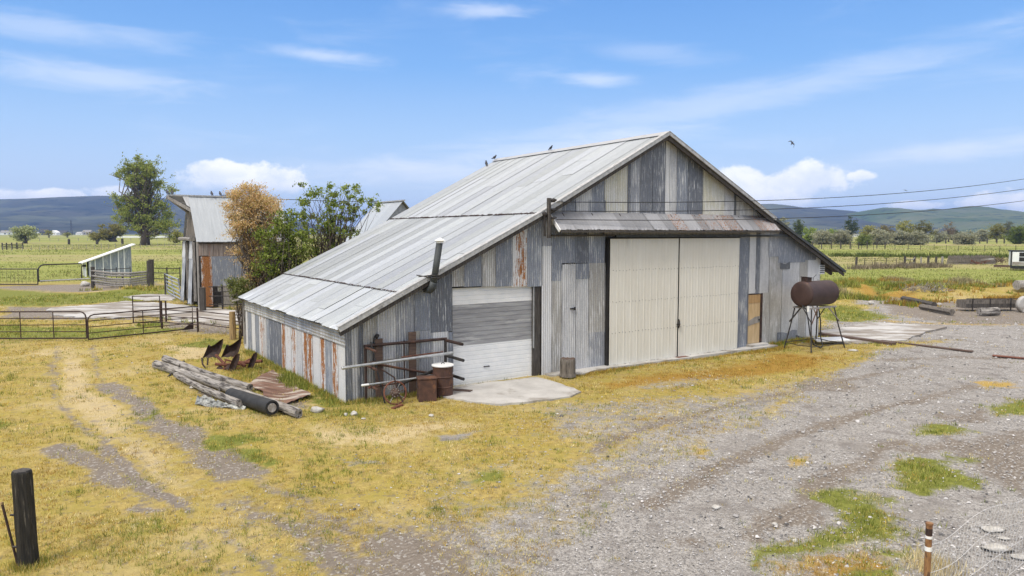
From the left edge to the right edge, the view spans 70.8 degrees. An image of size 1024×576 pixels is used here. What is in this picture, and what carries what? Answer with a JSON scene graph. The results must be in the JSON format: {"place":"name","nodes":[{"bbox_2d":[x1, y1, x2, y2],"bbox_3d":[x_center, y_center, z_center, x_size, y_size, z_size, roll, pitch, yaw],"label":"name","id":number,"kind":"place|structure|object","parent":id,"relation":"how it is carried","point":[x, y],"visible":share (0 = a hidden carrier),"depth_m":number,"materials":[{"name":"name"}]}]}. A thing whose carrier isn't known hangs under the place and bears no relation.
{"place":"outdoors","nodes":[
{"label":"outdoors","id":0,"kind":"place"},
{"bbox_2d":[0,195,323,234],"bbox_3d":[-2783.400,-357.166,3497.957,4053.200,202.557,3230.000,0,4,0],"label":"long hill","id":1,"kind":"structure","parent":0,"point":[81,213],"depth_m":2951.33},
{"bbox_2d":[0,233,1023,575],"bbox_3d":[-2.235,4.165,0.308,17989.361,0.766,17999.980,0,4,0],"label":"ground","id":2,"kind":"structure","parent":0,"point":[406,559],"depth_m":14.45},
{"bbox_2d":[0,502,15,561],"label":"steel rod","id":3,"kind":"object","parent":2,"relation":"on","point":[7,526],"visible":0.86,"depth_m":9.72,"materials":[{"name":"brown metal"}]},
{"bbox_2d":[1,242,23,249],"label":"wooden rail fence","id":4,"kind":"object","parent":2,"relation":"on","point":[11,244],"visible":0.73,"depth_m":196.51,"materials":[{"name":"grey wood"}]},
{"bbox_2d":[0,268,38,284],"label":"gate","id":5,"kind":"structure","parent":2,"relation":"on","point":[2,269],"depth_m":61.80,"materials":[{"name":"metal"}]},
{"bbox_2d":[5,225,43,243],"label":"pale bush","id":6,"kind":"object","parent":2,"relation":"on","point":[25,234],"visible":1,"depth_m":308.04,"materials":[{"name":"green plant"}]},
{"bbox_2d":[10,468,39,567],"bbox_3d":[-6.573,3.155,9.730,0.275,1.420,0.245,1,5,15],"label":"fence post","id":7,"kind":"object","parent":2,"relation":"on","point":[25,526],"visible":0.88,"depth_m":9.65,"materials":[{"name":"brown wood"}]},
{"bbox_2d":[0,311,87,338],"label":"pipe gate","id":8,"kind":"structure","parent":2,"relation":"on","point":[53,318],"depth_m":30.12,"materials":[{"name":"metal"}]},
{"bbox_2d":[38,263,89,281],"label":"pipe gate","id":9,"kind":"structure","parent":2,"relation":"on","point":[81,278],"depth_m":63.76,"materials":[{"name":"metal"}]},
{"bbox_2d":[11,243,176,250],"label":"wire fence","id":10,"kind":"object","parent":2,"relation":"on","point":[88,244],"visible":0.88,"depth_m":208.99,"materials":[{"name":"grey wood"}]},
{"bbox_2d":[83,223,128,241],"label":"round tree","id":11,"kind":"object","parent":2,"relation":"on","point":[106,234],"visible":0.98,"depth_m":366.90,"materials":[{"name":"green plant"}]},
{"bbox_2d":[78,244,135,276],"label":"lean to shed","id":12,"kind":"object","parent":2,"relation":"on","point":[120,257],"visible":0.72,"depth_m":75.08,"materials":[{"name":"white paint"}]},
{"bbox_2d":[90,259,153,287],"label":"pole corral","id":13,"kind":"object","parent":2,"relation":"on","point":[149,277],"visible":0.91,"depth_m":59.09,"materials":[{"name":"grey wood"}]},
{"bbox_2d":[87,306,193,339],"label":"pipe gate","id":14,"kind":"structure","parent":2,"relation":"on","point":[188,327],"depth_m":31.64,"materials":[{"name":"metal"}]},
{"bbox_2d":[104,150,180,244],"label":"cottonwood","id":15,"kind":"object","parent":2,"relation":"on","point":[143,221],"visible":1,"depth_m":266.57,"materials":[{"name":"green plant"}]},
{"bbox_2d":[46,301,240,325],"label":"concrete yard","id":16,"kind":"structure","parent":2,"relation":"on","point":[89,310],"depth_m":41.12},
{"bbox_2d":[199,287,205,310],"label":"wooden post","id":17,"kind":"object","parent":16,"relation":"on","point":[202,298],"visible":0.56,"depth_m":41.49,"materials":[{"name":"grey wood"}]},
{"bbox_2d":[132,296,160,322],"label":"pipe gate","id":18,"kind":"structure","parent":2,"relation":"on","point":[145,306],"depth_m":35.33,"materials":[{"name":"metal"}]},
{"bbox_2d":[127,294,175,300],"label":"concrete strip","id":19,"kind":"object","parent":2,"relation":"on","point":[153,297],"visible":0.65,"depth_m":50.04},
{"bbox_2d":[154,267,180,285],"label":"pipe rails","id":20,"kind":"object","parent":2,"relation":"on","point":[166,268],"visible":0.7,"depth_m":61.45,"materials":[{"name":"metal"}]},
{"bbox_2d":[164,273,180,299],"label":"pipe gate","id":21,"kind":"structure","parent":2,"relation":"on","point":[178,286],"depth_m":49.69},
{"bbox_2d":[162,230,182,242],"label":"distant tree","id":22,"kind":"object","parent":2,"relation":"on","point":[178,234],"visible":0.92,"depth_m":323.84,"materials":[{"name":"green plant"}]},
{"bbox_2d":[196,308,198,331],"bbox_3d":[-14.387,1.506,32.952,0.093,1.220,0.093,0,4,0],"label":"steel post","id":23,"kind":"object","parent":2,"relation":"on","point":[197,320],"visible":0.79,"depth_m":32.92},
{"bbox_2d":[161,309,197,324],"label":"pipe rails","id":24,"kind":"object","parent":23,"relation":"attached to","point":[180,317],"visible":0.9,"depth_m":33.31,"materials":[{"name":"metal"}]},
{"bbox_2d":[161,355,252,390],"bbox_3d":[-9.745,2.627,22.630,6.426,0.284,0.325,4,6,44],"label":"log","id":25,"kind":"object","parent":2,"relation":"on","point":[190,367],"visible":0.73,"depth_m":22.15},
{"bbox_2d":[173,372,243,407],"bbox_3d":[-8.714,2.821,20.362,0.267,0.203,5.243,-4,6,-42],"label":"log","id":26,"kind":"object","parent":2,"relation":"on","point":[229,399],"visible":1,"depth_m":19.73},
{"bbox_2d":[195,395,247,408],"bbox_3d":[-7.598,2.977,18.715,1.691,0.245,0.385,2,5,26],"label":"rubble","id":27,"kind":"object","parent":2,"relation":"on","point":[205,400],"visible":0.95,"depth_m":18.69,"materials":[{"name":"stone"}]},
{"bbox_2d":[208,285,236,308],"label":"pen fence","id":28,"kind":"object","parent":2,"relation":"on","point":[222,296],"visible":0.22,"depth_m":42.38,"materials":[{"name":"metal"}]},
{"bbox_2d":[166,194,286,307],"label":"old barn","id":29,"kind":"structure","parent":2,"relation":"on","point":[204,249],"depth_m":43.63,"materials":[{"name":"grey wood"}]},
{"bbox_2d":[180,241,188,301],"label":"hanging door","id":30,"kind":"structure","parent":29,"relation":"in","point":[185,262],"depth_m":45.23,"materials":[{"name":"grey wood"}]},
{"bbox_2d":[188,241,196,303],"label":"hanging door","id":31,"kind":"structure","parent":29,"relation":"in","point":[192,294],"depth_m":43.27,"materials":[{"name":"grey wood"}]},
{"bbox_2d":[214,292,221,303],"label":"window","id":32,"kind":"structure","parent":29,"relation":"in","point":[217,300],"depth_m":43.47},
{"bbox_2d":[152,360,302,417],"bbox_3d":[-8.544,2.790,20.815,9.388,0.277,0.282,4,6,44],"label":"log","id":33,"kind":"object","parent":2,"relation":"on","point":[291,410],"visible":0.77,"depth_m":20.88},
{"bbox_2d":[201,338,262,370],"bbox_3d":[-9.411,2.368,24.145,2.138,1.293,1.207,3,5,33],"label":"mouldboard plough","id":34,"kind":"object","parent":2,"relation":"on","point":[232,350],"visible":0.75,"depth_m":24.27,"materials":[{"name":"metal"}]},
{"bbox_2d":[229,311,235,339],"bbox_3d":[-11.879,1.646,30.615,0.280,1.280,0.280,0,4,0],"label":"wooden post","id":35,"kind":"object","parent":2,"relation":"on","point":[232,325],"visible":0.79,"depth_m":30.51,"materials":[{"name":"brown wood"}]},
{"bbox_2d":[219,276,255,338],"bbox_3d":[-11.543,0.813,30.757,1.668,2.714,1.377,3,5,32],"label":"young shrub","id":36,"kind":"object","parent":2,"relation":"on","point":[238,289],"visible":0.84,"depth_m":30.58,"materials":[{"name":"green plant"}]},
{"bbox_2d":[215,179,288,289],"bbox_3d":[-11.625,-1.416,32.390,3.548,6.936,2.732,0,4,0],"label":"dry tree","id":37,"kind":"object","parent":2,"relation":"on","point":[255,204],"visible":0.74,"depth_m":31.96,"materials":[{"name":"brown plant"}]},
{"bbox_2d":[225,388,278,414],"bbox_3d":[-6.711,2.880,18.483,0.360,0.392,2.386,-4,6,-45],"label":"black pipe","id":38,"kind":"object","parent":2,"relation":"on","point":[261,404],"visible":0.92,"depth_m":17.99,"materials":[{"name":"rubber"}]},
{"bbox_2d":[250,370,310,403],"bbox_3d":[-6.978,2.858,21.091,1.221,0.136,4.943,-3,5,-31],"label":"rusty sheet","id":39,"kind":"object","parent":2,"relation":"on","point":[267,385],"visible":0.88,"depth_m":20.59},
{"bbox_2d":[245,208,316,284],"bbox_3d":[-9.866,-0.659,31.070,3.073,5.628,2.472,0,4,0],"label":"green bush","id":40,"kind":"object","parent":2,"relation":"on","point":[283,261],"visible":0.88,"depth_m":30.69,"materials":[{"name":"green plant"}]},
{"bbox_2d":[310,406,324,412],"bbox_3d":[-4.896,3.082,18.147,0.367,0.211,0.217,-1,5,-17],"label":"rock","id":41,"kind":"object","parent":2,"relation":"on","point":[315,409],"visible":0.98,"depth_m":18.07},
{"bbox_2d":[292,181,382,259],"bbox_3d":[-8.073,-1.484,33.460,4.162,6.916,2.627,-2,5,-25],"label":"green tree","id":42,"kind":"object","parent":2,"relation":"on","point":[330,233],"visible":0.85,"depth_m":33.15,"materials":[{"name":"green plant"}]},
{"bbox_2d":[346,200,408,240],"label":"tin barn","id":43,"kind":"structure","parent":2,"relation":"on","point":[389,210],"depth_m":46.95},
{"bbox_2d":[375,338,382,397],"bbox_3d":[-3.617,2.203,19.593,0.220,1.660,0.050,-3,5,-33],"label":"board","id":44,"kind":"object","parent":2,"relation":"on","point":[379,355],"visible":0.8,"depth_m":19.57,"materials":[{"name":"brown wood"}]},
{"bbox_2d":[381,369,406,404],"bbox_3d":[-3.105,2.601,18.970,0.665,0.953,0.253,-1,4,-11],"label":"spoked wheel","id":45,"kind":"object","parent":2,"relation":"on","point":[394,392],"visible":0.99,"depth_m":18.97,"materials":[{"name":"red metal"}]},
{"bbox_2d":[408,332,416,392],"bbox_3d":[-2.784,2.099,20.139,0.220,1.760,0.050,-3,5,-33],"label":"board","id":46,"kind":"object","parent":2,"relation":"on","point":[412,363],"visible":0.68,"depth_m":20.11,"materials":[{"name":"brown wood"}]},
{"bbox_2d":[363,337,464,402],"bbox_3d":[-2.644,2.221,19.612,2.527,1.626,1.046,-3,5,-33],"label":"pipe rack","id":47,"kind":"object","parent":2,"relation":"on","point":[404,342],"visible":0.81,"depth_m":19.80,"materials":[{"name":"metal"}]},
{"bbox_2d":[341,351,453,369],"bbox_3d":[-3.015,1.938,19.341,3.213,0.207,0.092,-3,5,-32],"label":"metal pipe","id":48,"kind":"object","parent":47,"relation":"on","point":[394,360],"visible":1,"depth_m":19.26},
{"bbox_2d":[361,372,455,386],"bbox_3d":[-2.761,2.466,19.514,2.743,0.116,0.063,-3,5,-31],"label":"metal pipe","id":49,"kind":"object","parent":47,"relation":"on","point":[367,384],"visible":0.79,"depth_m":19.15,"materials":[{"name":"metal"}]},
{"bbox_2d":[397,362,451,386],"bbox_3d":[-2.420,2.389,19.927,1.723,0.524,0.097,-3,5,-34],"label":"metal pipe","id":50,"kind":"object","parent":47,"relation":"on","point":[425,373],"visible":0.35,"depth_m":19.80,"materials":[{"name":"metal"}]},
{"bbox_2d":[416,375,436,401],"bbox_3d":[-2.301,2.712,19.417,0.520,0.640,0.440,-1,5,-15],"label":"rusty box","id":51,"kind":"object","parent":2,"relation":"on","point":[426,387],"visible":1,"depth_m":19.23,"materials":[{"name":"brown metal"}]},
{"bbox_2d":[432,362,453,397],"bbox_3d":[-1.911,2.521,19.902,0.620,0.946,0.620,-3,5,-33],"label":"oil drum","id":52,"kind":"object","parent":2,"relation":"on","point":[443,372],"visible":0.85,"depth_m":19.66,"materials":[{"name":"brown metal"}]},
{"bbox_2d":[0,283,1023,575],"bbox_3d":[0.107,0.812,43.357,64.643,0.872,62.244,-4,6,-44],"label":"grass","id":53,"kind":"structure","parent":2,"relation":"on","point":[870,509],"depth_m":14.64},
{"bbox_2d":[0,251,1023,575],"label":"tall weeds","id":54,"kind":"object","parent":2,"relation":"on","point":[300,381],"visible":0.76,"depth_m":45.33,"materials":[{"name":"green plant"}]},
{"bbox_2d":[443,377,580,405],"bbox_3d":[-0.120,2.973,20.287,3.788,0.120,2.834,-3,5,-30],"label":"concrete apron","id":55,"kind":"object","parent":2,"relation":"on","point":[519,391],"visible":0.73,"depth_m":20.15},
{"bbox_2d":[0,243,1023,283],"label":"pasture tussocks","id":56,"kind":"object","parent":2,"relation":"on","point":[827,276],"visible":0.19,"depth_m":110.04,"materials":[{"name":"green plant"}]},
{"bbox_2d":[232,131,845,401],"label":"metal barn","id":57,"kind":"structure","parent":2,"relation":"on","point":[497,269],"depth_m":24.15,"materials":[{"name":"grey metal"}]},
{"bbox_2d":[452,286,533,385],"bbox_3d":[-0.556,1.409,21.801,2.905,2.990,0.155,-3,5,-33],"label":"overhead door","id":58,"kind":"structure","parent":57,"relation":"in","point":[493,325],"depth_m":21.80,"materials":[{"name":"white paint"}]},
{"bbox_2d":[608,238,679,365],"bbox_3d":[4.616,0.432,24.816,3.290,4.262,0.190,-3,5,-33],"label":"sliding door","id":59,"kind":"structure","parent":57,"relation":"in","point":[643,273],"depth_m":24.75,"materials":[{"name":"beige metal"}]},
{"bbox_2d":[677,238,739,355],"bbox_3d":[7.282,0.292,26.645,3.210,4.261,0.104,-3,5,-33],"label":"sliding door","id":60,"kind":"structure","parent":57,"relation":"in","point":[708,267],"depth_m":26.55,"materials":[{"name":"beige metal"}]},
{"bbox_2d":[746,293,762,343],"bbox_3d":[9.550,1.226,28.397,0.910,2.030,0.125,-3,5,-33],"label":"side door","id":61,"kind":"structure","parent":57,"relation":"in","point":[754,301],"depth_m":28.41,"materials":[{"name":"brown wood"}]},
{"bbox_2d":[556,201,1019,220],"bbox_3d":[21.810,-4.742,34.380,47.758,3.415,0.024,-3,5,-31],"label":"power line","id":62,"kind":"object","parent":57,"relation":"attached to","point":[778,218],"visible":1,"depth_m":27.42,"materials":[{"name":"metal"}]},
{"bbox_2d":[557,179,1021,202],"bbox_3d":[21.752,-5.841,34.297,47.660,4.536,0.024,-3,5,-31],"label":"power line","id":63,"kind":"object","parent":57,"relation":"attached to","point":[768,200],"visible":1,"depth_m":26.88,"materials":[{"name":"black rubber"}]},
{"bbox_2d":[569,189,1021,211],"bbox_3d":[21.779,-5.319,34.336,47.705,4.050,0.024,-3,5,-31],"label":"power line","id":64,"kind":"object","parent":57,"relation":"attached to","point":[767,209],"visible":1,"depth_m":26.86,"materials":[{"name":"metal"}]},
{"bbox_2d":[102,314,1023,575],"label":"gravel stones","id":65,"kind":"object","parent":2,"relation":"on","point":[888,539],"visible":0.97,"depth_m":12.89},
{"bbox_2d":[559,357,575,377],"bbox_3d":[1.756,2.466,22.444,0.558,0.580,0.527,-3,5,-33],"label":"wood stump","id":66,"kind":"object","parent":2,"relation":"on","point":[567,367],"visible":1,"depth_m":22.24,"materials":[{"name":"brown wood"}]},
{"bbox_2d":[544,344,777,376],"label":"concrete sill","id":67,"kind":"structure","parent":2,"relation":"on","point":[605,367],"depth_m":25.28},
{"bbox_2d":[792,219,806,235],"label":"distant tree","id":68,"kind":"object","parent":2,"relation":"on","point":[799,227],"visible":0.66,"depth_m":324.09,"materials":[{"name":"green plant"}]},
{"bbox_2d":[802,227,816,243],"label":"distant bush","id":69,"kind":"object","parent":2,"relation":"on","point":[808,238],"visible":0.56,"depth_m":308.11,"materials":[{"name":"green plant"}]},
{"bbox_2d":[784,305,844,352],"bbox_3d":[11.821,1.527,28.073,2.199,1.657,1.369,-3,5,-33],"label":"tank stand","id":70,"kind":"object","parent":2,"relation":"on","point":[816,315],"visible":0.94,"depth_m":27.99,"materials":[{"name":"metal"}]},
{"bbox_2d":[791,275,838,348],"bbox_3d":[11.789,0.883,28.002,1.959,2.785,1.063,-3,5,-33],"label":"fuel tank","id":71,"kind":"object","parent":70,"relation":"on","point":[808,292],"visible":1,"depth_m":27.54,"materials":[{"name":"metal"}]},
{"bbox_2d":[809,229,835,244],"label":"distant bush","id":72,"kind":"object","parent":2,"relation":"on","point":[822,236],"visible":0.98,"depth_m":280.72,"materials":[{"name":"green plant"}]},
{"bbox_2d":[813,337,850,341],"bbox_3d":[12.900,2.081,29.259,1.574,0.060,0.816,-1,4,-8],"label":"whitewashed board","id":73,"kind":"object","parent":2,"relation":"on","point":[832,339],"visible":0.79,"depth_m":29.08,"materials":[{"name":"white paint"}]},
{"bbox_2d":[828,227,854,244],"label":"distant bush","id":74,"kind":"object","parent":2,"relation":"on","point":[842,236],"visible":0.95,"depth_m":280.95,"materials":[{"name":"green plant"}]},
{"bbox_2d":[812,242,885,248],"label":"wire fence","id":75,"kind":"object","parent":2,"relation":"on","point":[858,246],"visible":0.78,"depth_m":205.30,"materials":[{"name":"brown wood"}]},
{"bbox_2d":[842,216,858,238],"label":"distant tree","id":76,"kind":"object","parent":2,"relation":"on","point":[851,226],"visible":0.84,"depth_m":404.87,"materials":[{"name":"green plant"}]},
{"bbox_2d":[818,332,895,345],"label":"timber beam","id":77,"kind":"structure","parent":2,"relation":"on","point":[862,339],"depth_m":29.99,"materials":[{"name":"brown wood"}]},
{"bbox_2d":[851,233,874,245],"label":"distant bush","id":78,"kind":"object","parent":2,"relation":"on","point":[862,239],"visible":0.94,"depth_m":258.85,"materials":[{"name":"green plant"}]},
{"bbox_2d":[858,225,878,235],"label":"distant tree","id":79,"kind":"object","parent":2,"relation":"on","point":[867,229],"visible":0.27,"depth_m":309.27,"materials":[{"name":"green plant"}]},
{"bbox_2d":[868,228,896,244],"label":"distant bush","id":80,"kind":"object","parent":2,"relation":"on","point":[880,238],"visible":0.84,"depth_m":268.58,"materials":[{"name":"green plant"}]},
{"bbox_2d":[821,322,946,343],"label":"concrete slab","id":81,"kind":"structure","parent":2,"relation":"on","point":[886,331],"depth_m":32.85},
{"bbox_2d":[888,229,917,244],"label":"distant bush","id":82,"kind":"object","parent":2,"relation":"on","point":[902,238],"visible":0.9,"depth_m":268.94,"materials":[{"name":"green plant"}]},
{"bbox_2d":[896,220,918,233],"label":"distant tree","id":83,"kind":"object","parent":2,"relation":"on","point":[903,226],"visible":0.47,"depth_m":324.15,"materials":[{"name":"green plant"}]},
{"bbox_2d":[813,243,1021,251],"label":"wire fence","id":84,"kind":"object","parent":2,"relation":"on","point":[958,247],"visible":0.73,"depth_m":184.63,"materials":[{"name":"metal"}]},
{"bbox_2d":[900,296,936,305],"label":"timber","id":85,"kind":"object","parent":2,"relation":"on","point":[916,300],"visible":0.6,"depth_m":44.74,"materials":[{"name":"grey wood"}]},
{"bbox_2d":[908,228,932,244],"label":"distant bush","id":86,"kind":"object","parent":2,"relation":"on","point":[920,237],"visible":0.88,"depth_m":269.29,"materials":[{"name":"green plant"}]},
{"bbox_2d":[912,220,937,238],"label":"distant tree","id":87,"kind":"object","parent":2,"relation":"on","point":[925,228],"visible":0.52,"depth_m":323.57,"materials":[{"name":"green plant"}]},
{"bbox_2d":[899,282,955,291],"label":"dead brush","id":88,"kind":"object","parent":2,"relation":"on","point":[921,287],"visible":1,"depth_m":50.74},
{"bbox_2d":[883,340,973,351],"bbox_3d":[16.370,2.288,28.567,0.200,0.050,3.438,-3,5,-36],"label":"long plank","id":89,"kind":"object","parent":2,"relation":"on","point":[933,346],"visible":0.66,"depth_m":28.20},
{"bbox_2d":[924,521,933,575],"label":"steel post","id":90,"kind":"object","parent":2,"relation":"on","point":[928,546],"visible":1,"depth_m":8.07,"materials":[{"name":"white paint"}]},
{"bbox_2d":[931,498,1023,575],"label":"wire netting","id":91,"kind":"object","parent":90,"relation":"attached to","point":[983,544],"visible":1,"depth_m":9.04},
{"bbox_2d":[918,304,954,314],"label":"timber","id":92,"kind":"object","parent":2,"relation":"on","point":[938,309],"visible":1,"depth_m":40.86,"materials":[{"name":"grey wood"}]},
{"bbox_2d":[929,228,948,242],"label":"distant bush","id":93,"kind":"object","parent":2,"relation":"on","point":[939,236],"visible":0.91,"depth_m":340.98,"materials":[{"name":"green plant"}]},
{"bbox_2d":[939,222,955,241],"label":"distant tree","id":94,"kind":"object","parent":2,"relation":"on","point":[949,231],"visible":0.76,"depth_m":359.59,"materials":[{"name":"green plant"}]},
{"bbox_2d":[949,230,980,244],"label":"distant bush","id":95,"kind":"object","parent":2,"relation":"on","point":[964,238],"visible":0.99,"depth_m":280.95,"materials":[{"name":"green plant"}]},
{"bbox_2d":[946,255,995,263],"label":"lath fence","id":96,"kind":"object","parent":2,"relation":"on","point":[958,258],"visible":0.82,"depth_m":103.97,"materials":[{"name":"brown wood"}]},
{"bbox_2d":[976,228,990,241],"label":"distant bush","id":97,"kind":"object","parent":2,"relation":"on","point":[982,233],"visible":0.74,"depth_m":381.47,"materials":[{"name":"green plant"}]},
{"bbox_2d":[976,307,1000,315],"bbox_3d":[26.132,1.288,39.491,1.232,0.458,0.461,-1,4,-12],"label":"log","id":98,"kind":"object","parent":2,"relation":"on","point":[989,311],"visible":1,"depth_m":39.35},
{"bbox_2d":[981,526,1005,532],"bbox_3d":[7.349,3.673,10.983,0.398,0.063,0.213,-1,4,-11],"label":"rock","id":99,"kind":"object","parent":2,"relation":"on","point":[991,528],"visible":0.76,"depth_m":10.93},
{"bbox_2d":[984,223,1008,241],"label":"distant tree","id":100,"kind":"object","parent":2,"relation":"on","point":[995,233],"visible":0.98,"depth_m":359.68,"materials":[{"name":"green plant"}]},
{"bbox_2d":[981,543,1014,552],"bbox_3d":[6.931,3.714,10.284,0.438,0.103,0.223,1,4,11],"label":"rock","id":101,"kind":"object","parent":2,"relation":"on","point":[995,548],"visible":0.75,"depth_m":10.21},
{"bbox_2d":[999,221,1015,239],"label":"distant tree","id":102,"kind":"object","parent":2,"relation":"on","point":[1007,226],"visible":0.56,"depth_m":462.76,"materials":[{"name":"green plant"}]},
{"bbox_2d":[998,225,1023,243],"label":"distant tree","id":103,"kind":"object","parent":2,"relation":"on","point":[1016,236],"visible":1,"depth_m":294.05,"materials":[{"name":"green plant"}]},
{"bbox_2d":[1008,250,1023,268],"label":"camper trailer","id":104,"kind":"object","parent":2,"relation":"on","point":[1016,259],"visible":1,"depth_m":86.30,"materials":[{"name":"white paint"}]},
{"bbox_2d":[1012,280,1023,289],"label":"log","id":105,"kind":"object","parent":2,"relation":"on","point":[1017,284],"visible":1,"depth_m":51.44,"materials":[{"name":"grey wood"}]},
{"bbox_2d":[1015,296,1023,312],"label":"stone slab","id":106,"kind":"object","parent":2,"relation":"on","point":[1019,304],"depth_m":40.96,"materials":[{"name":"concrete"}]},
{"bbox_3d":[-11.787,1.508,31.502,0.093,1.400,0.093,0,4,0],"label":"steel post","id":107,"kind":"object","parent":2,"relation":"on","visible":0},
{"bbox_2d":[197,310,242,328],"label":"pipe rails","id":108,"kind":"object","parent":107,"relation":"attached to","point":[216,319],"visible":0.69,"depth_m":32.00,"materials":[{"name":"metal"}]},
{"bbox_2d":[0,0,1023,232],"label":"sky","id":109,"kind":"structure","parent":0,"point":[406,100],"materials":[{"name":"blue"}]},
{"bbox_2d":[761,204,991,234],"bbox_3d":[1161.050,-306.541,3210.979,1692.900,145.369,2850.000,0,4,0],"label":"blue ridge","id":110,"kind":"structure","parent":0,"point":[823,221],"depth_m":2792.63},
{"bbox_2d":[847,206,1023,233],"bbox_3d":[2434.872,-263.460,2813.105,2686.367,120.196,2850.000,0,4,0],"label":"green hill","id":111,"kind":"structure","parent":0,"point":[973,219],"depth_m":2572.96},
{"bbox_2d":[956,298,1017,310],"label":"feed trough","id":112,"kind":"object","parent":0,"point":[972,303],"visible":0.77,"depth_m":41.72,"materials":[{"name":"grey wood"}]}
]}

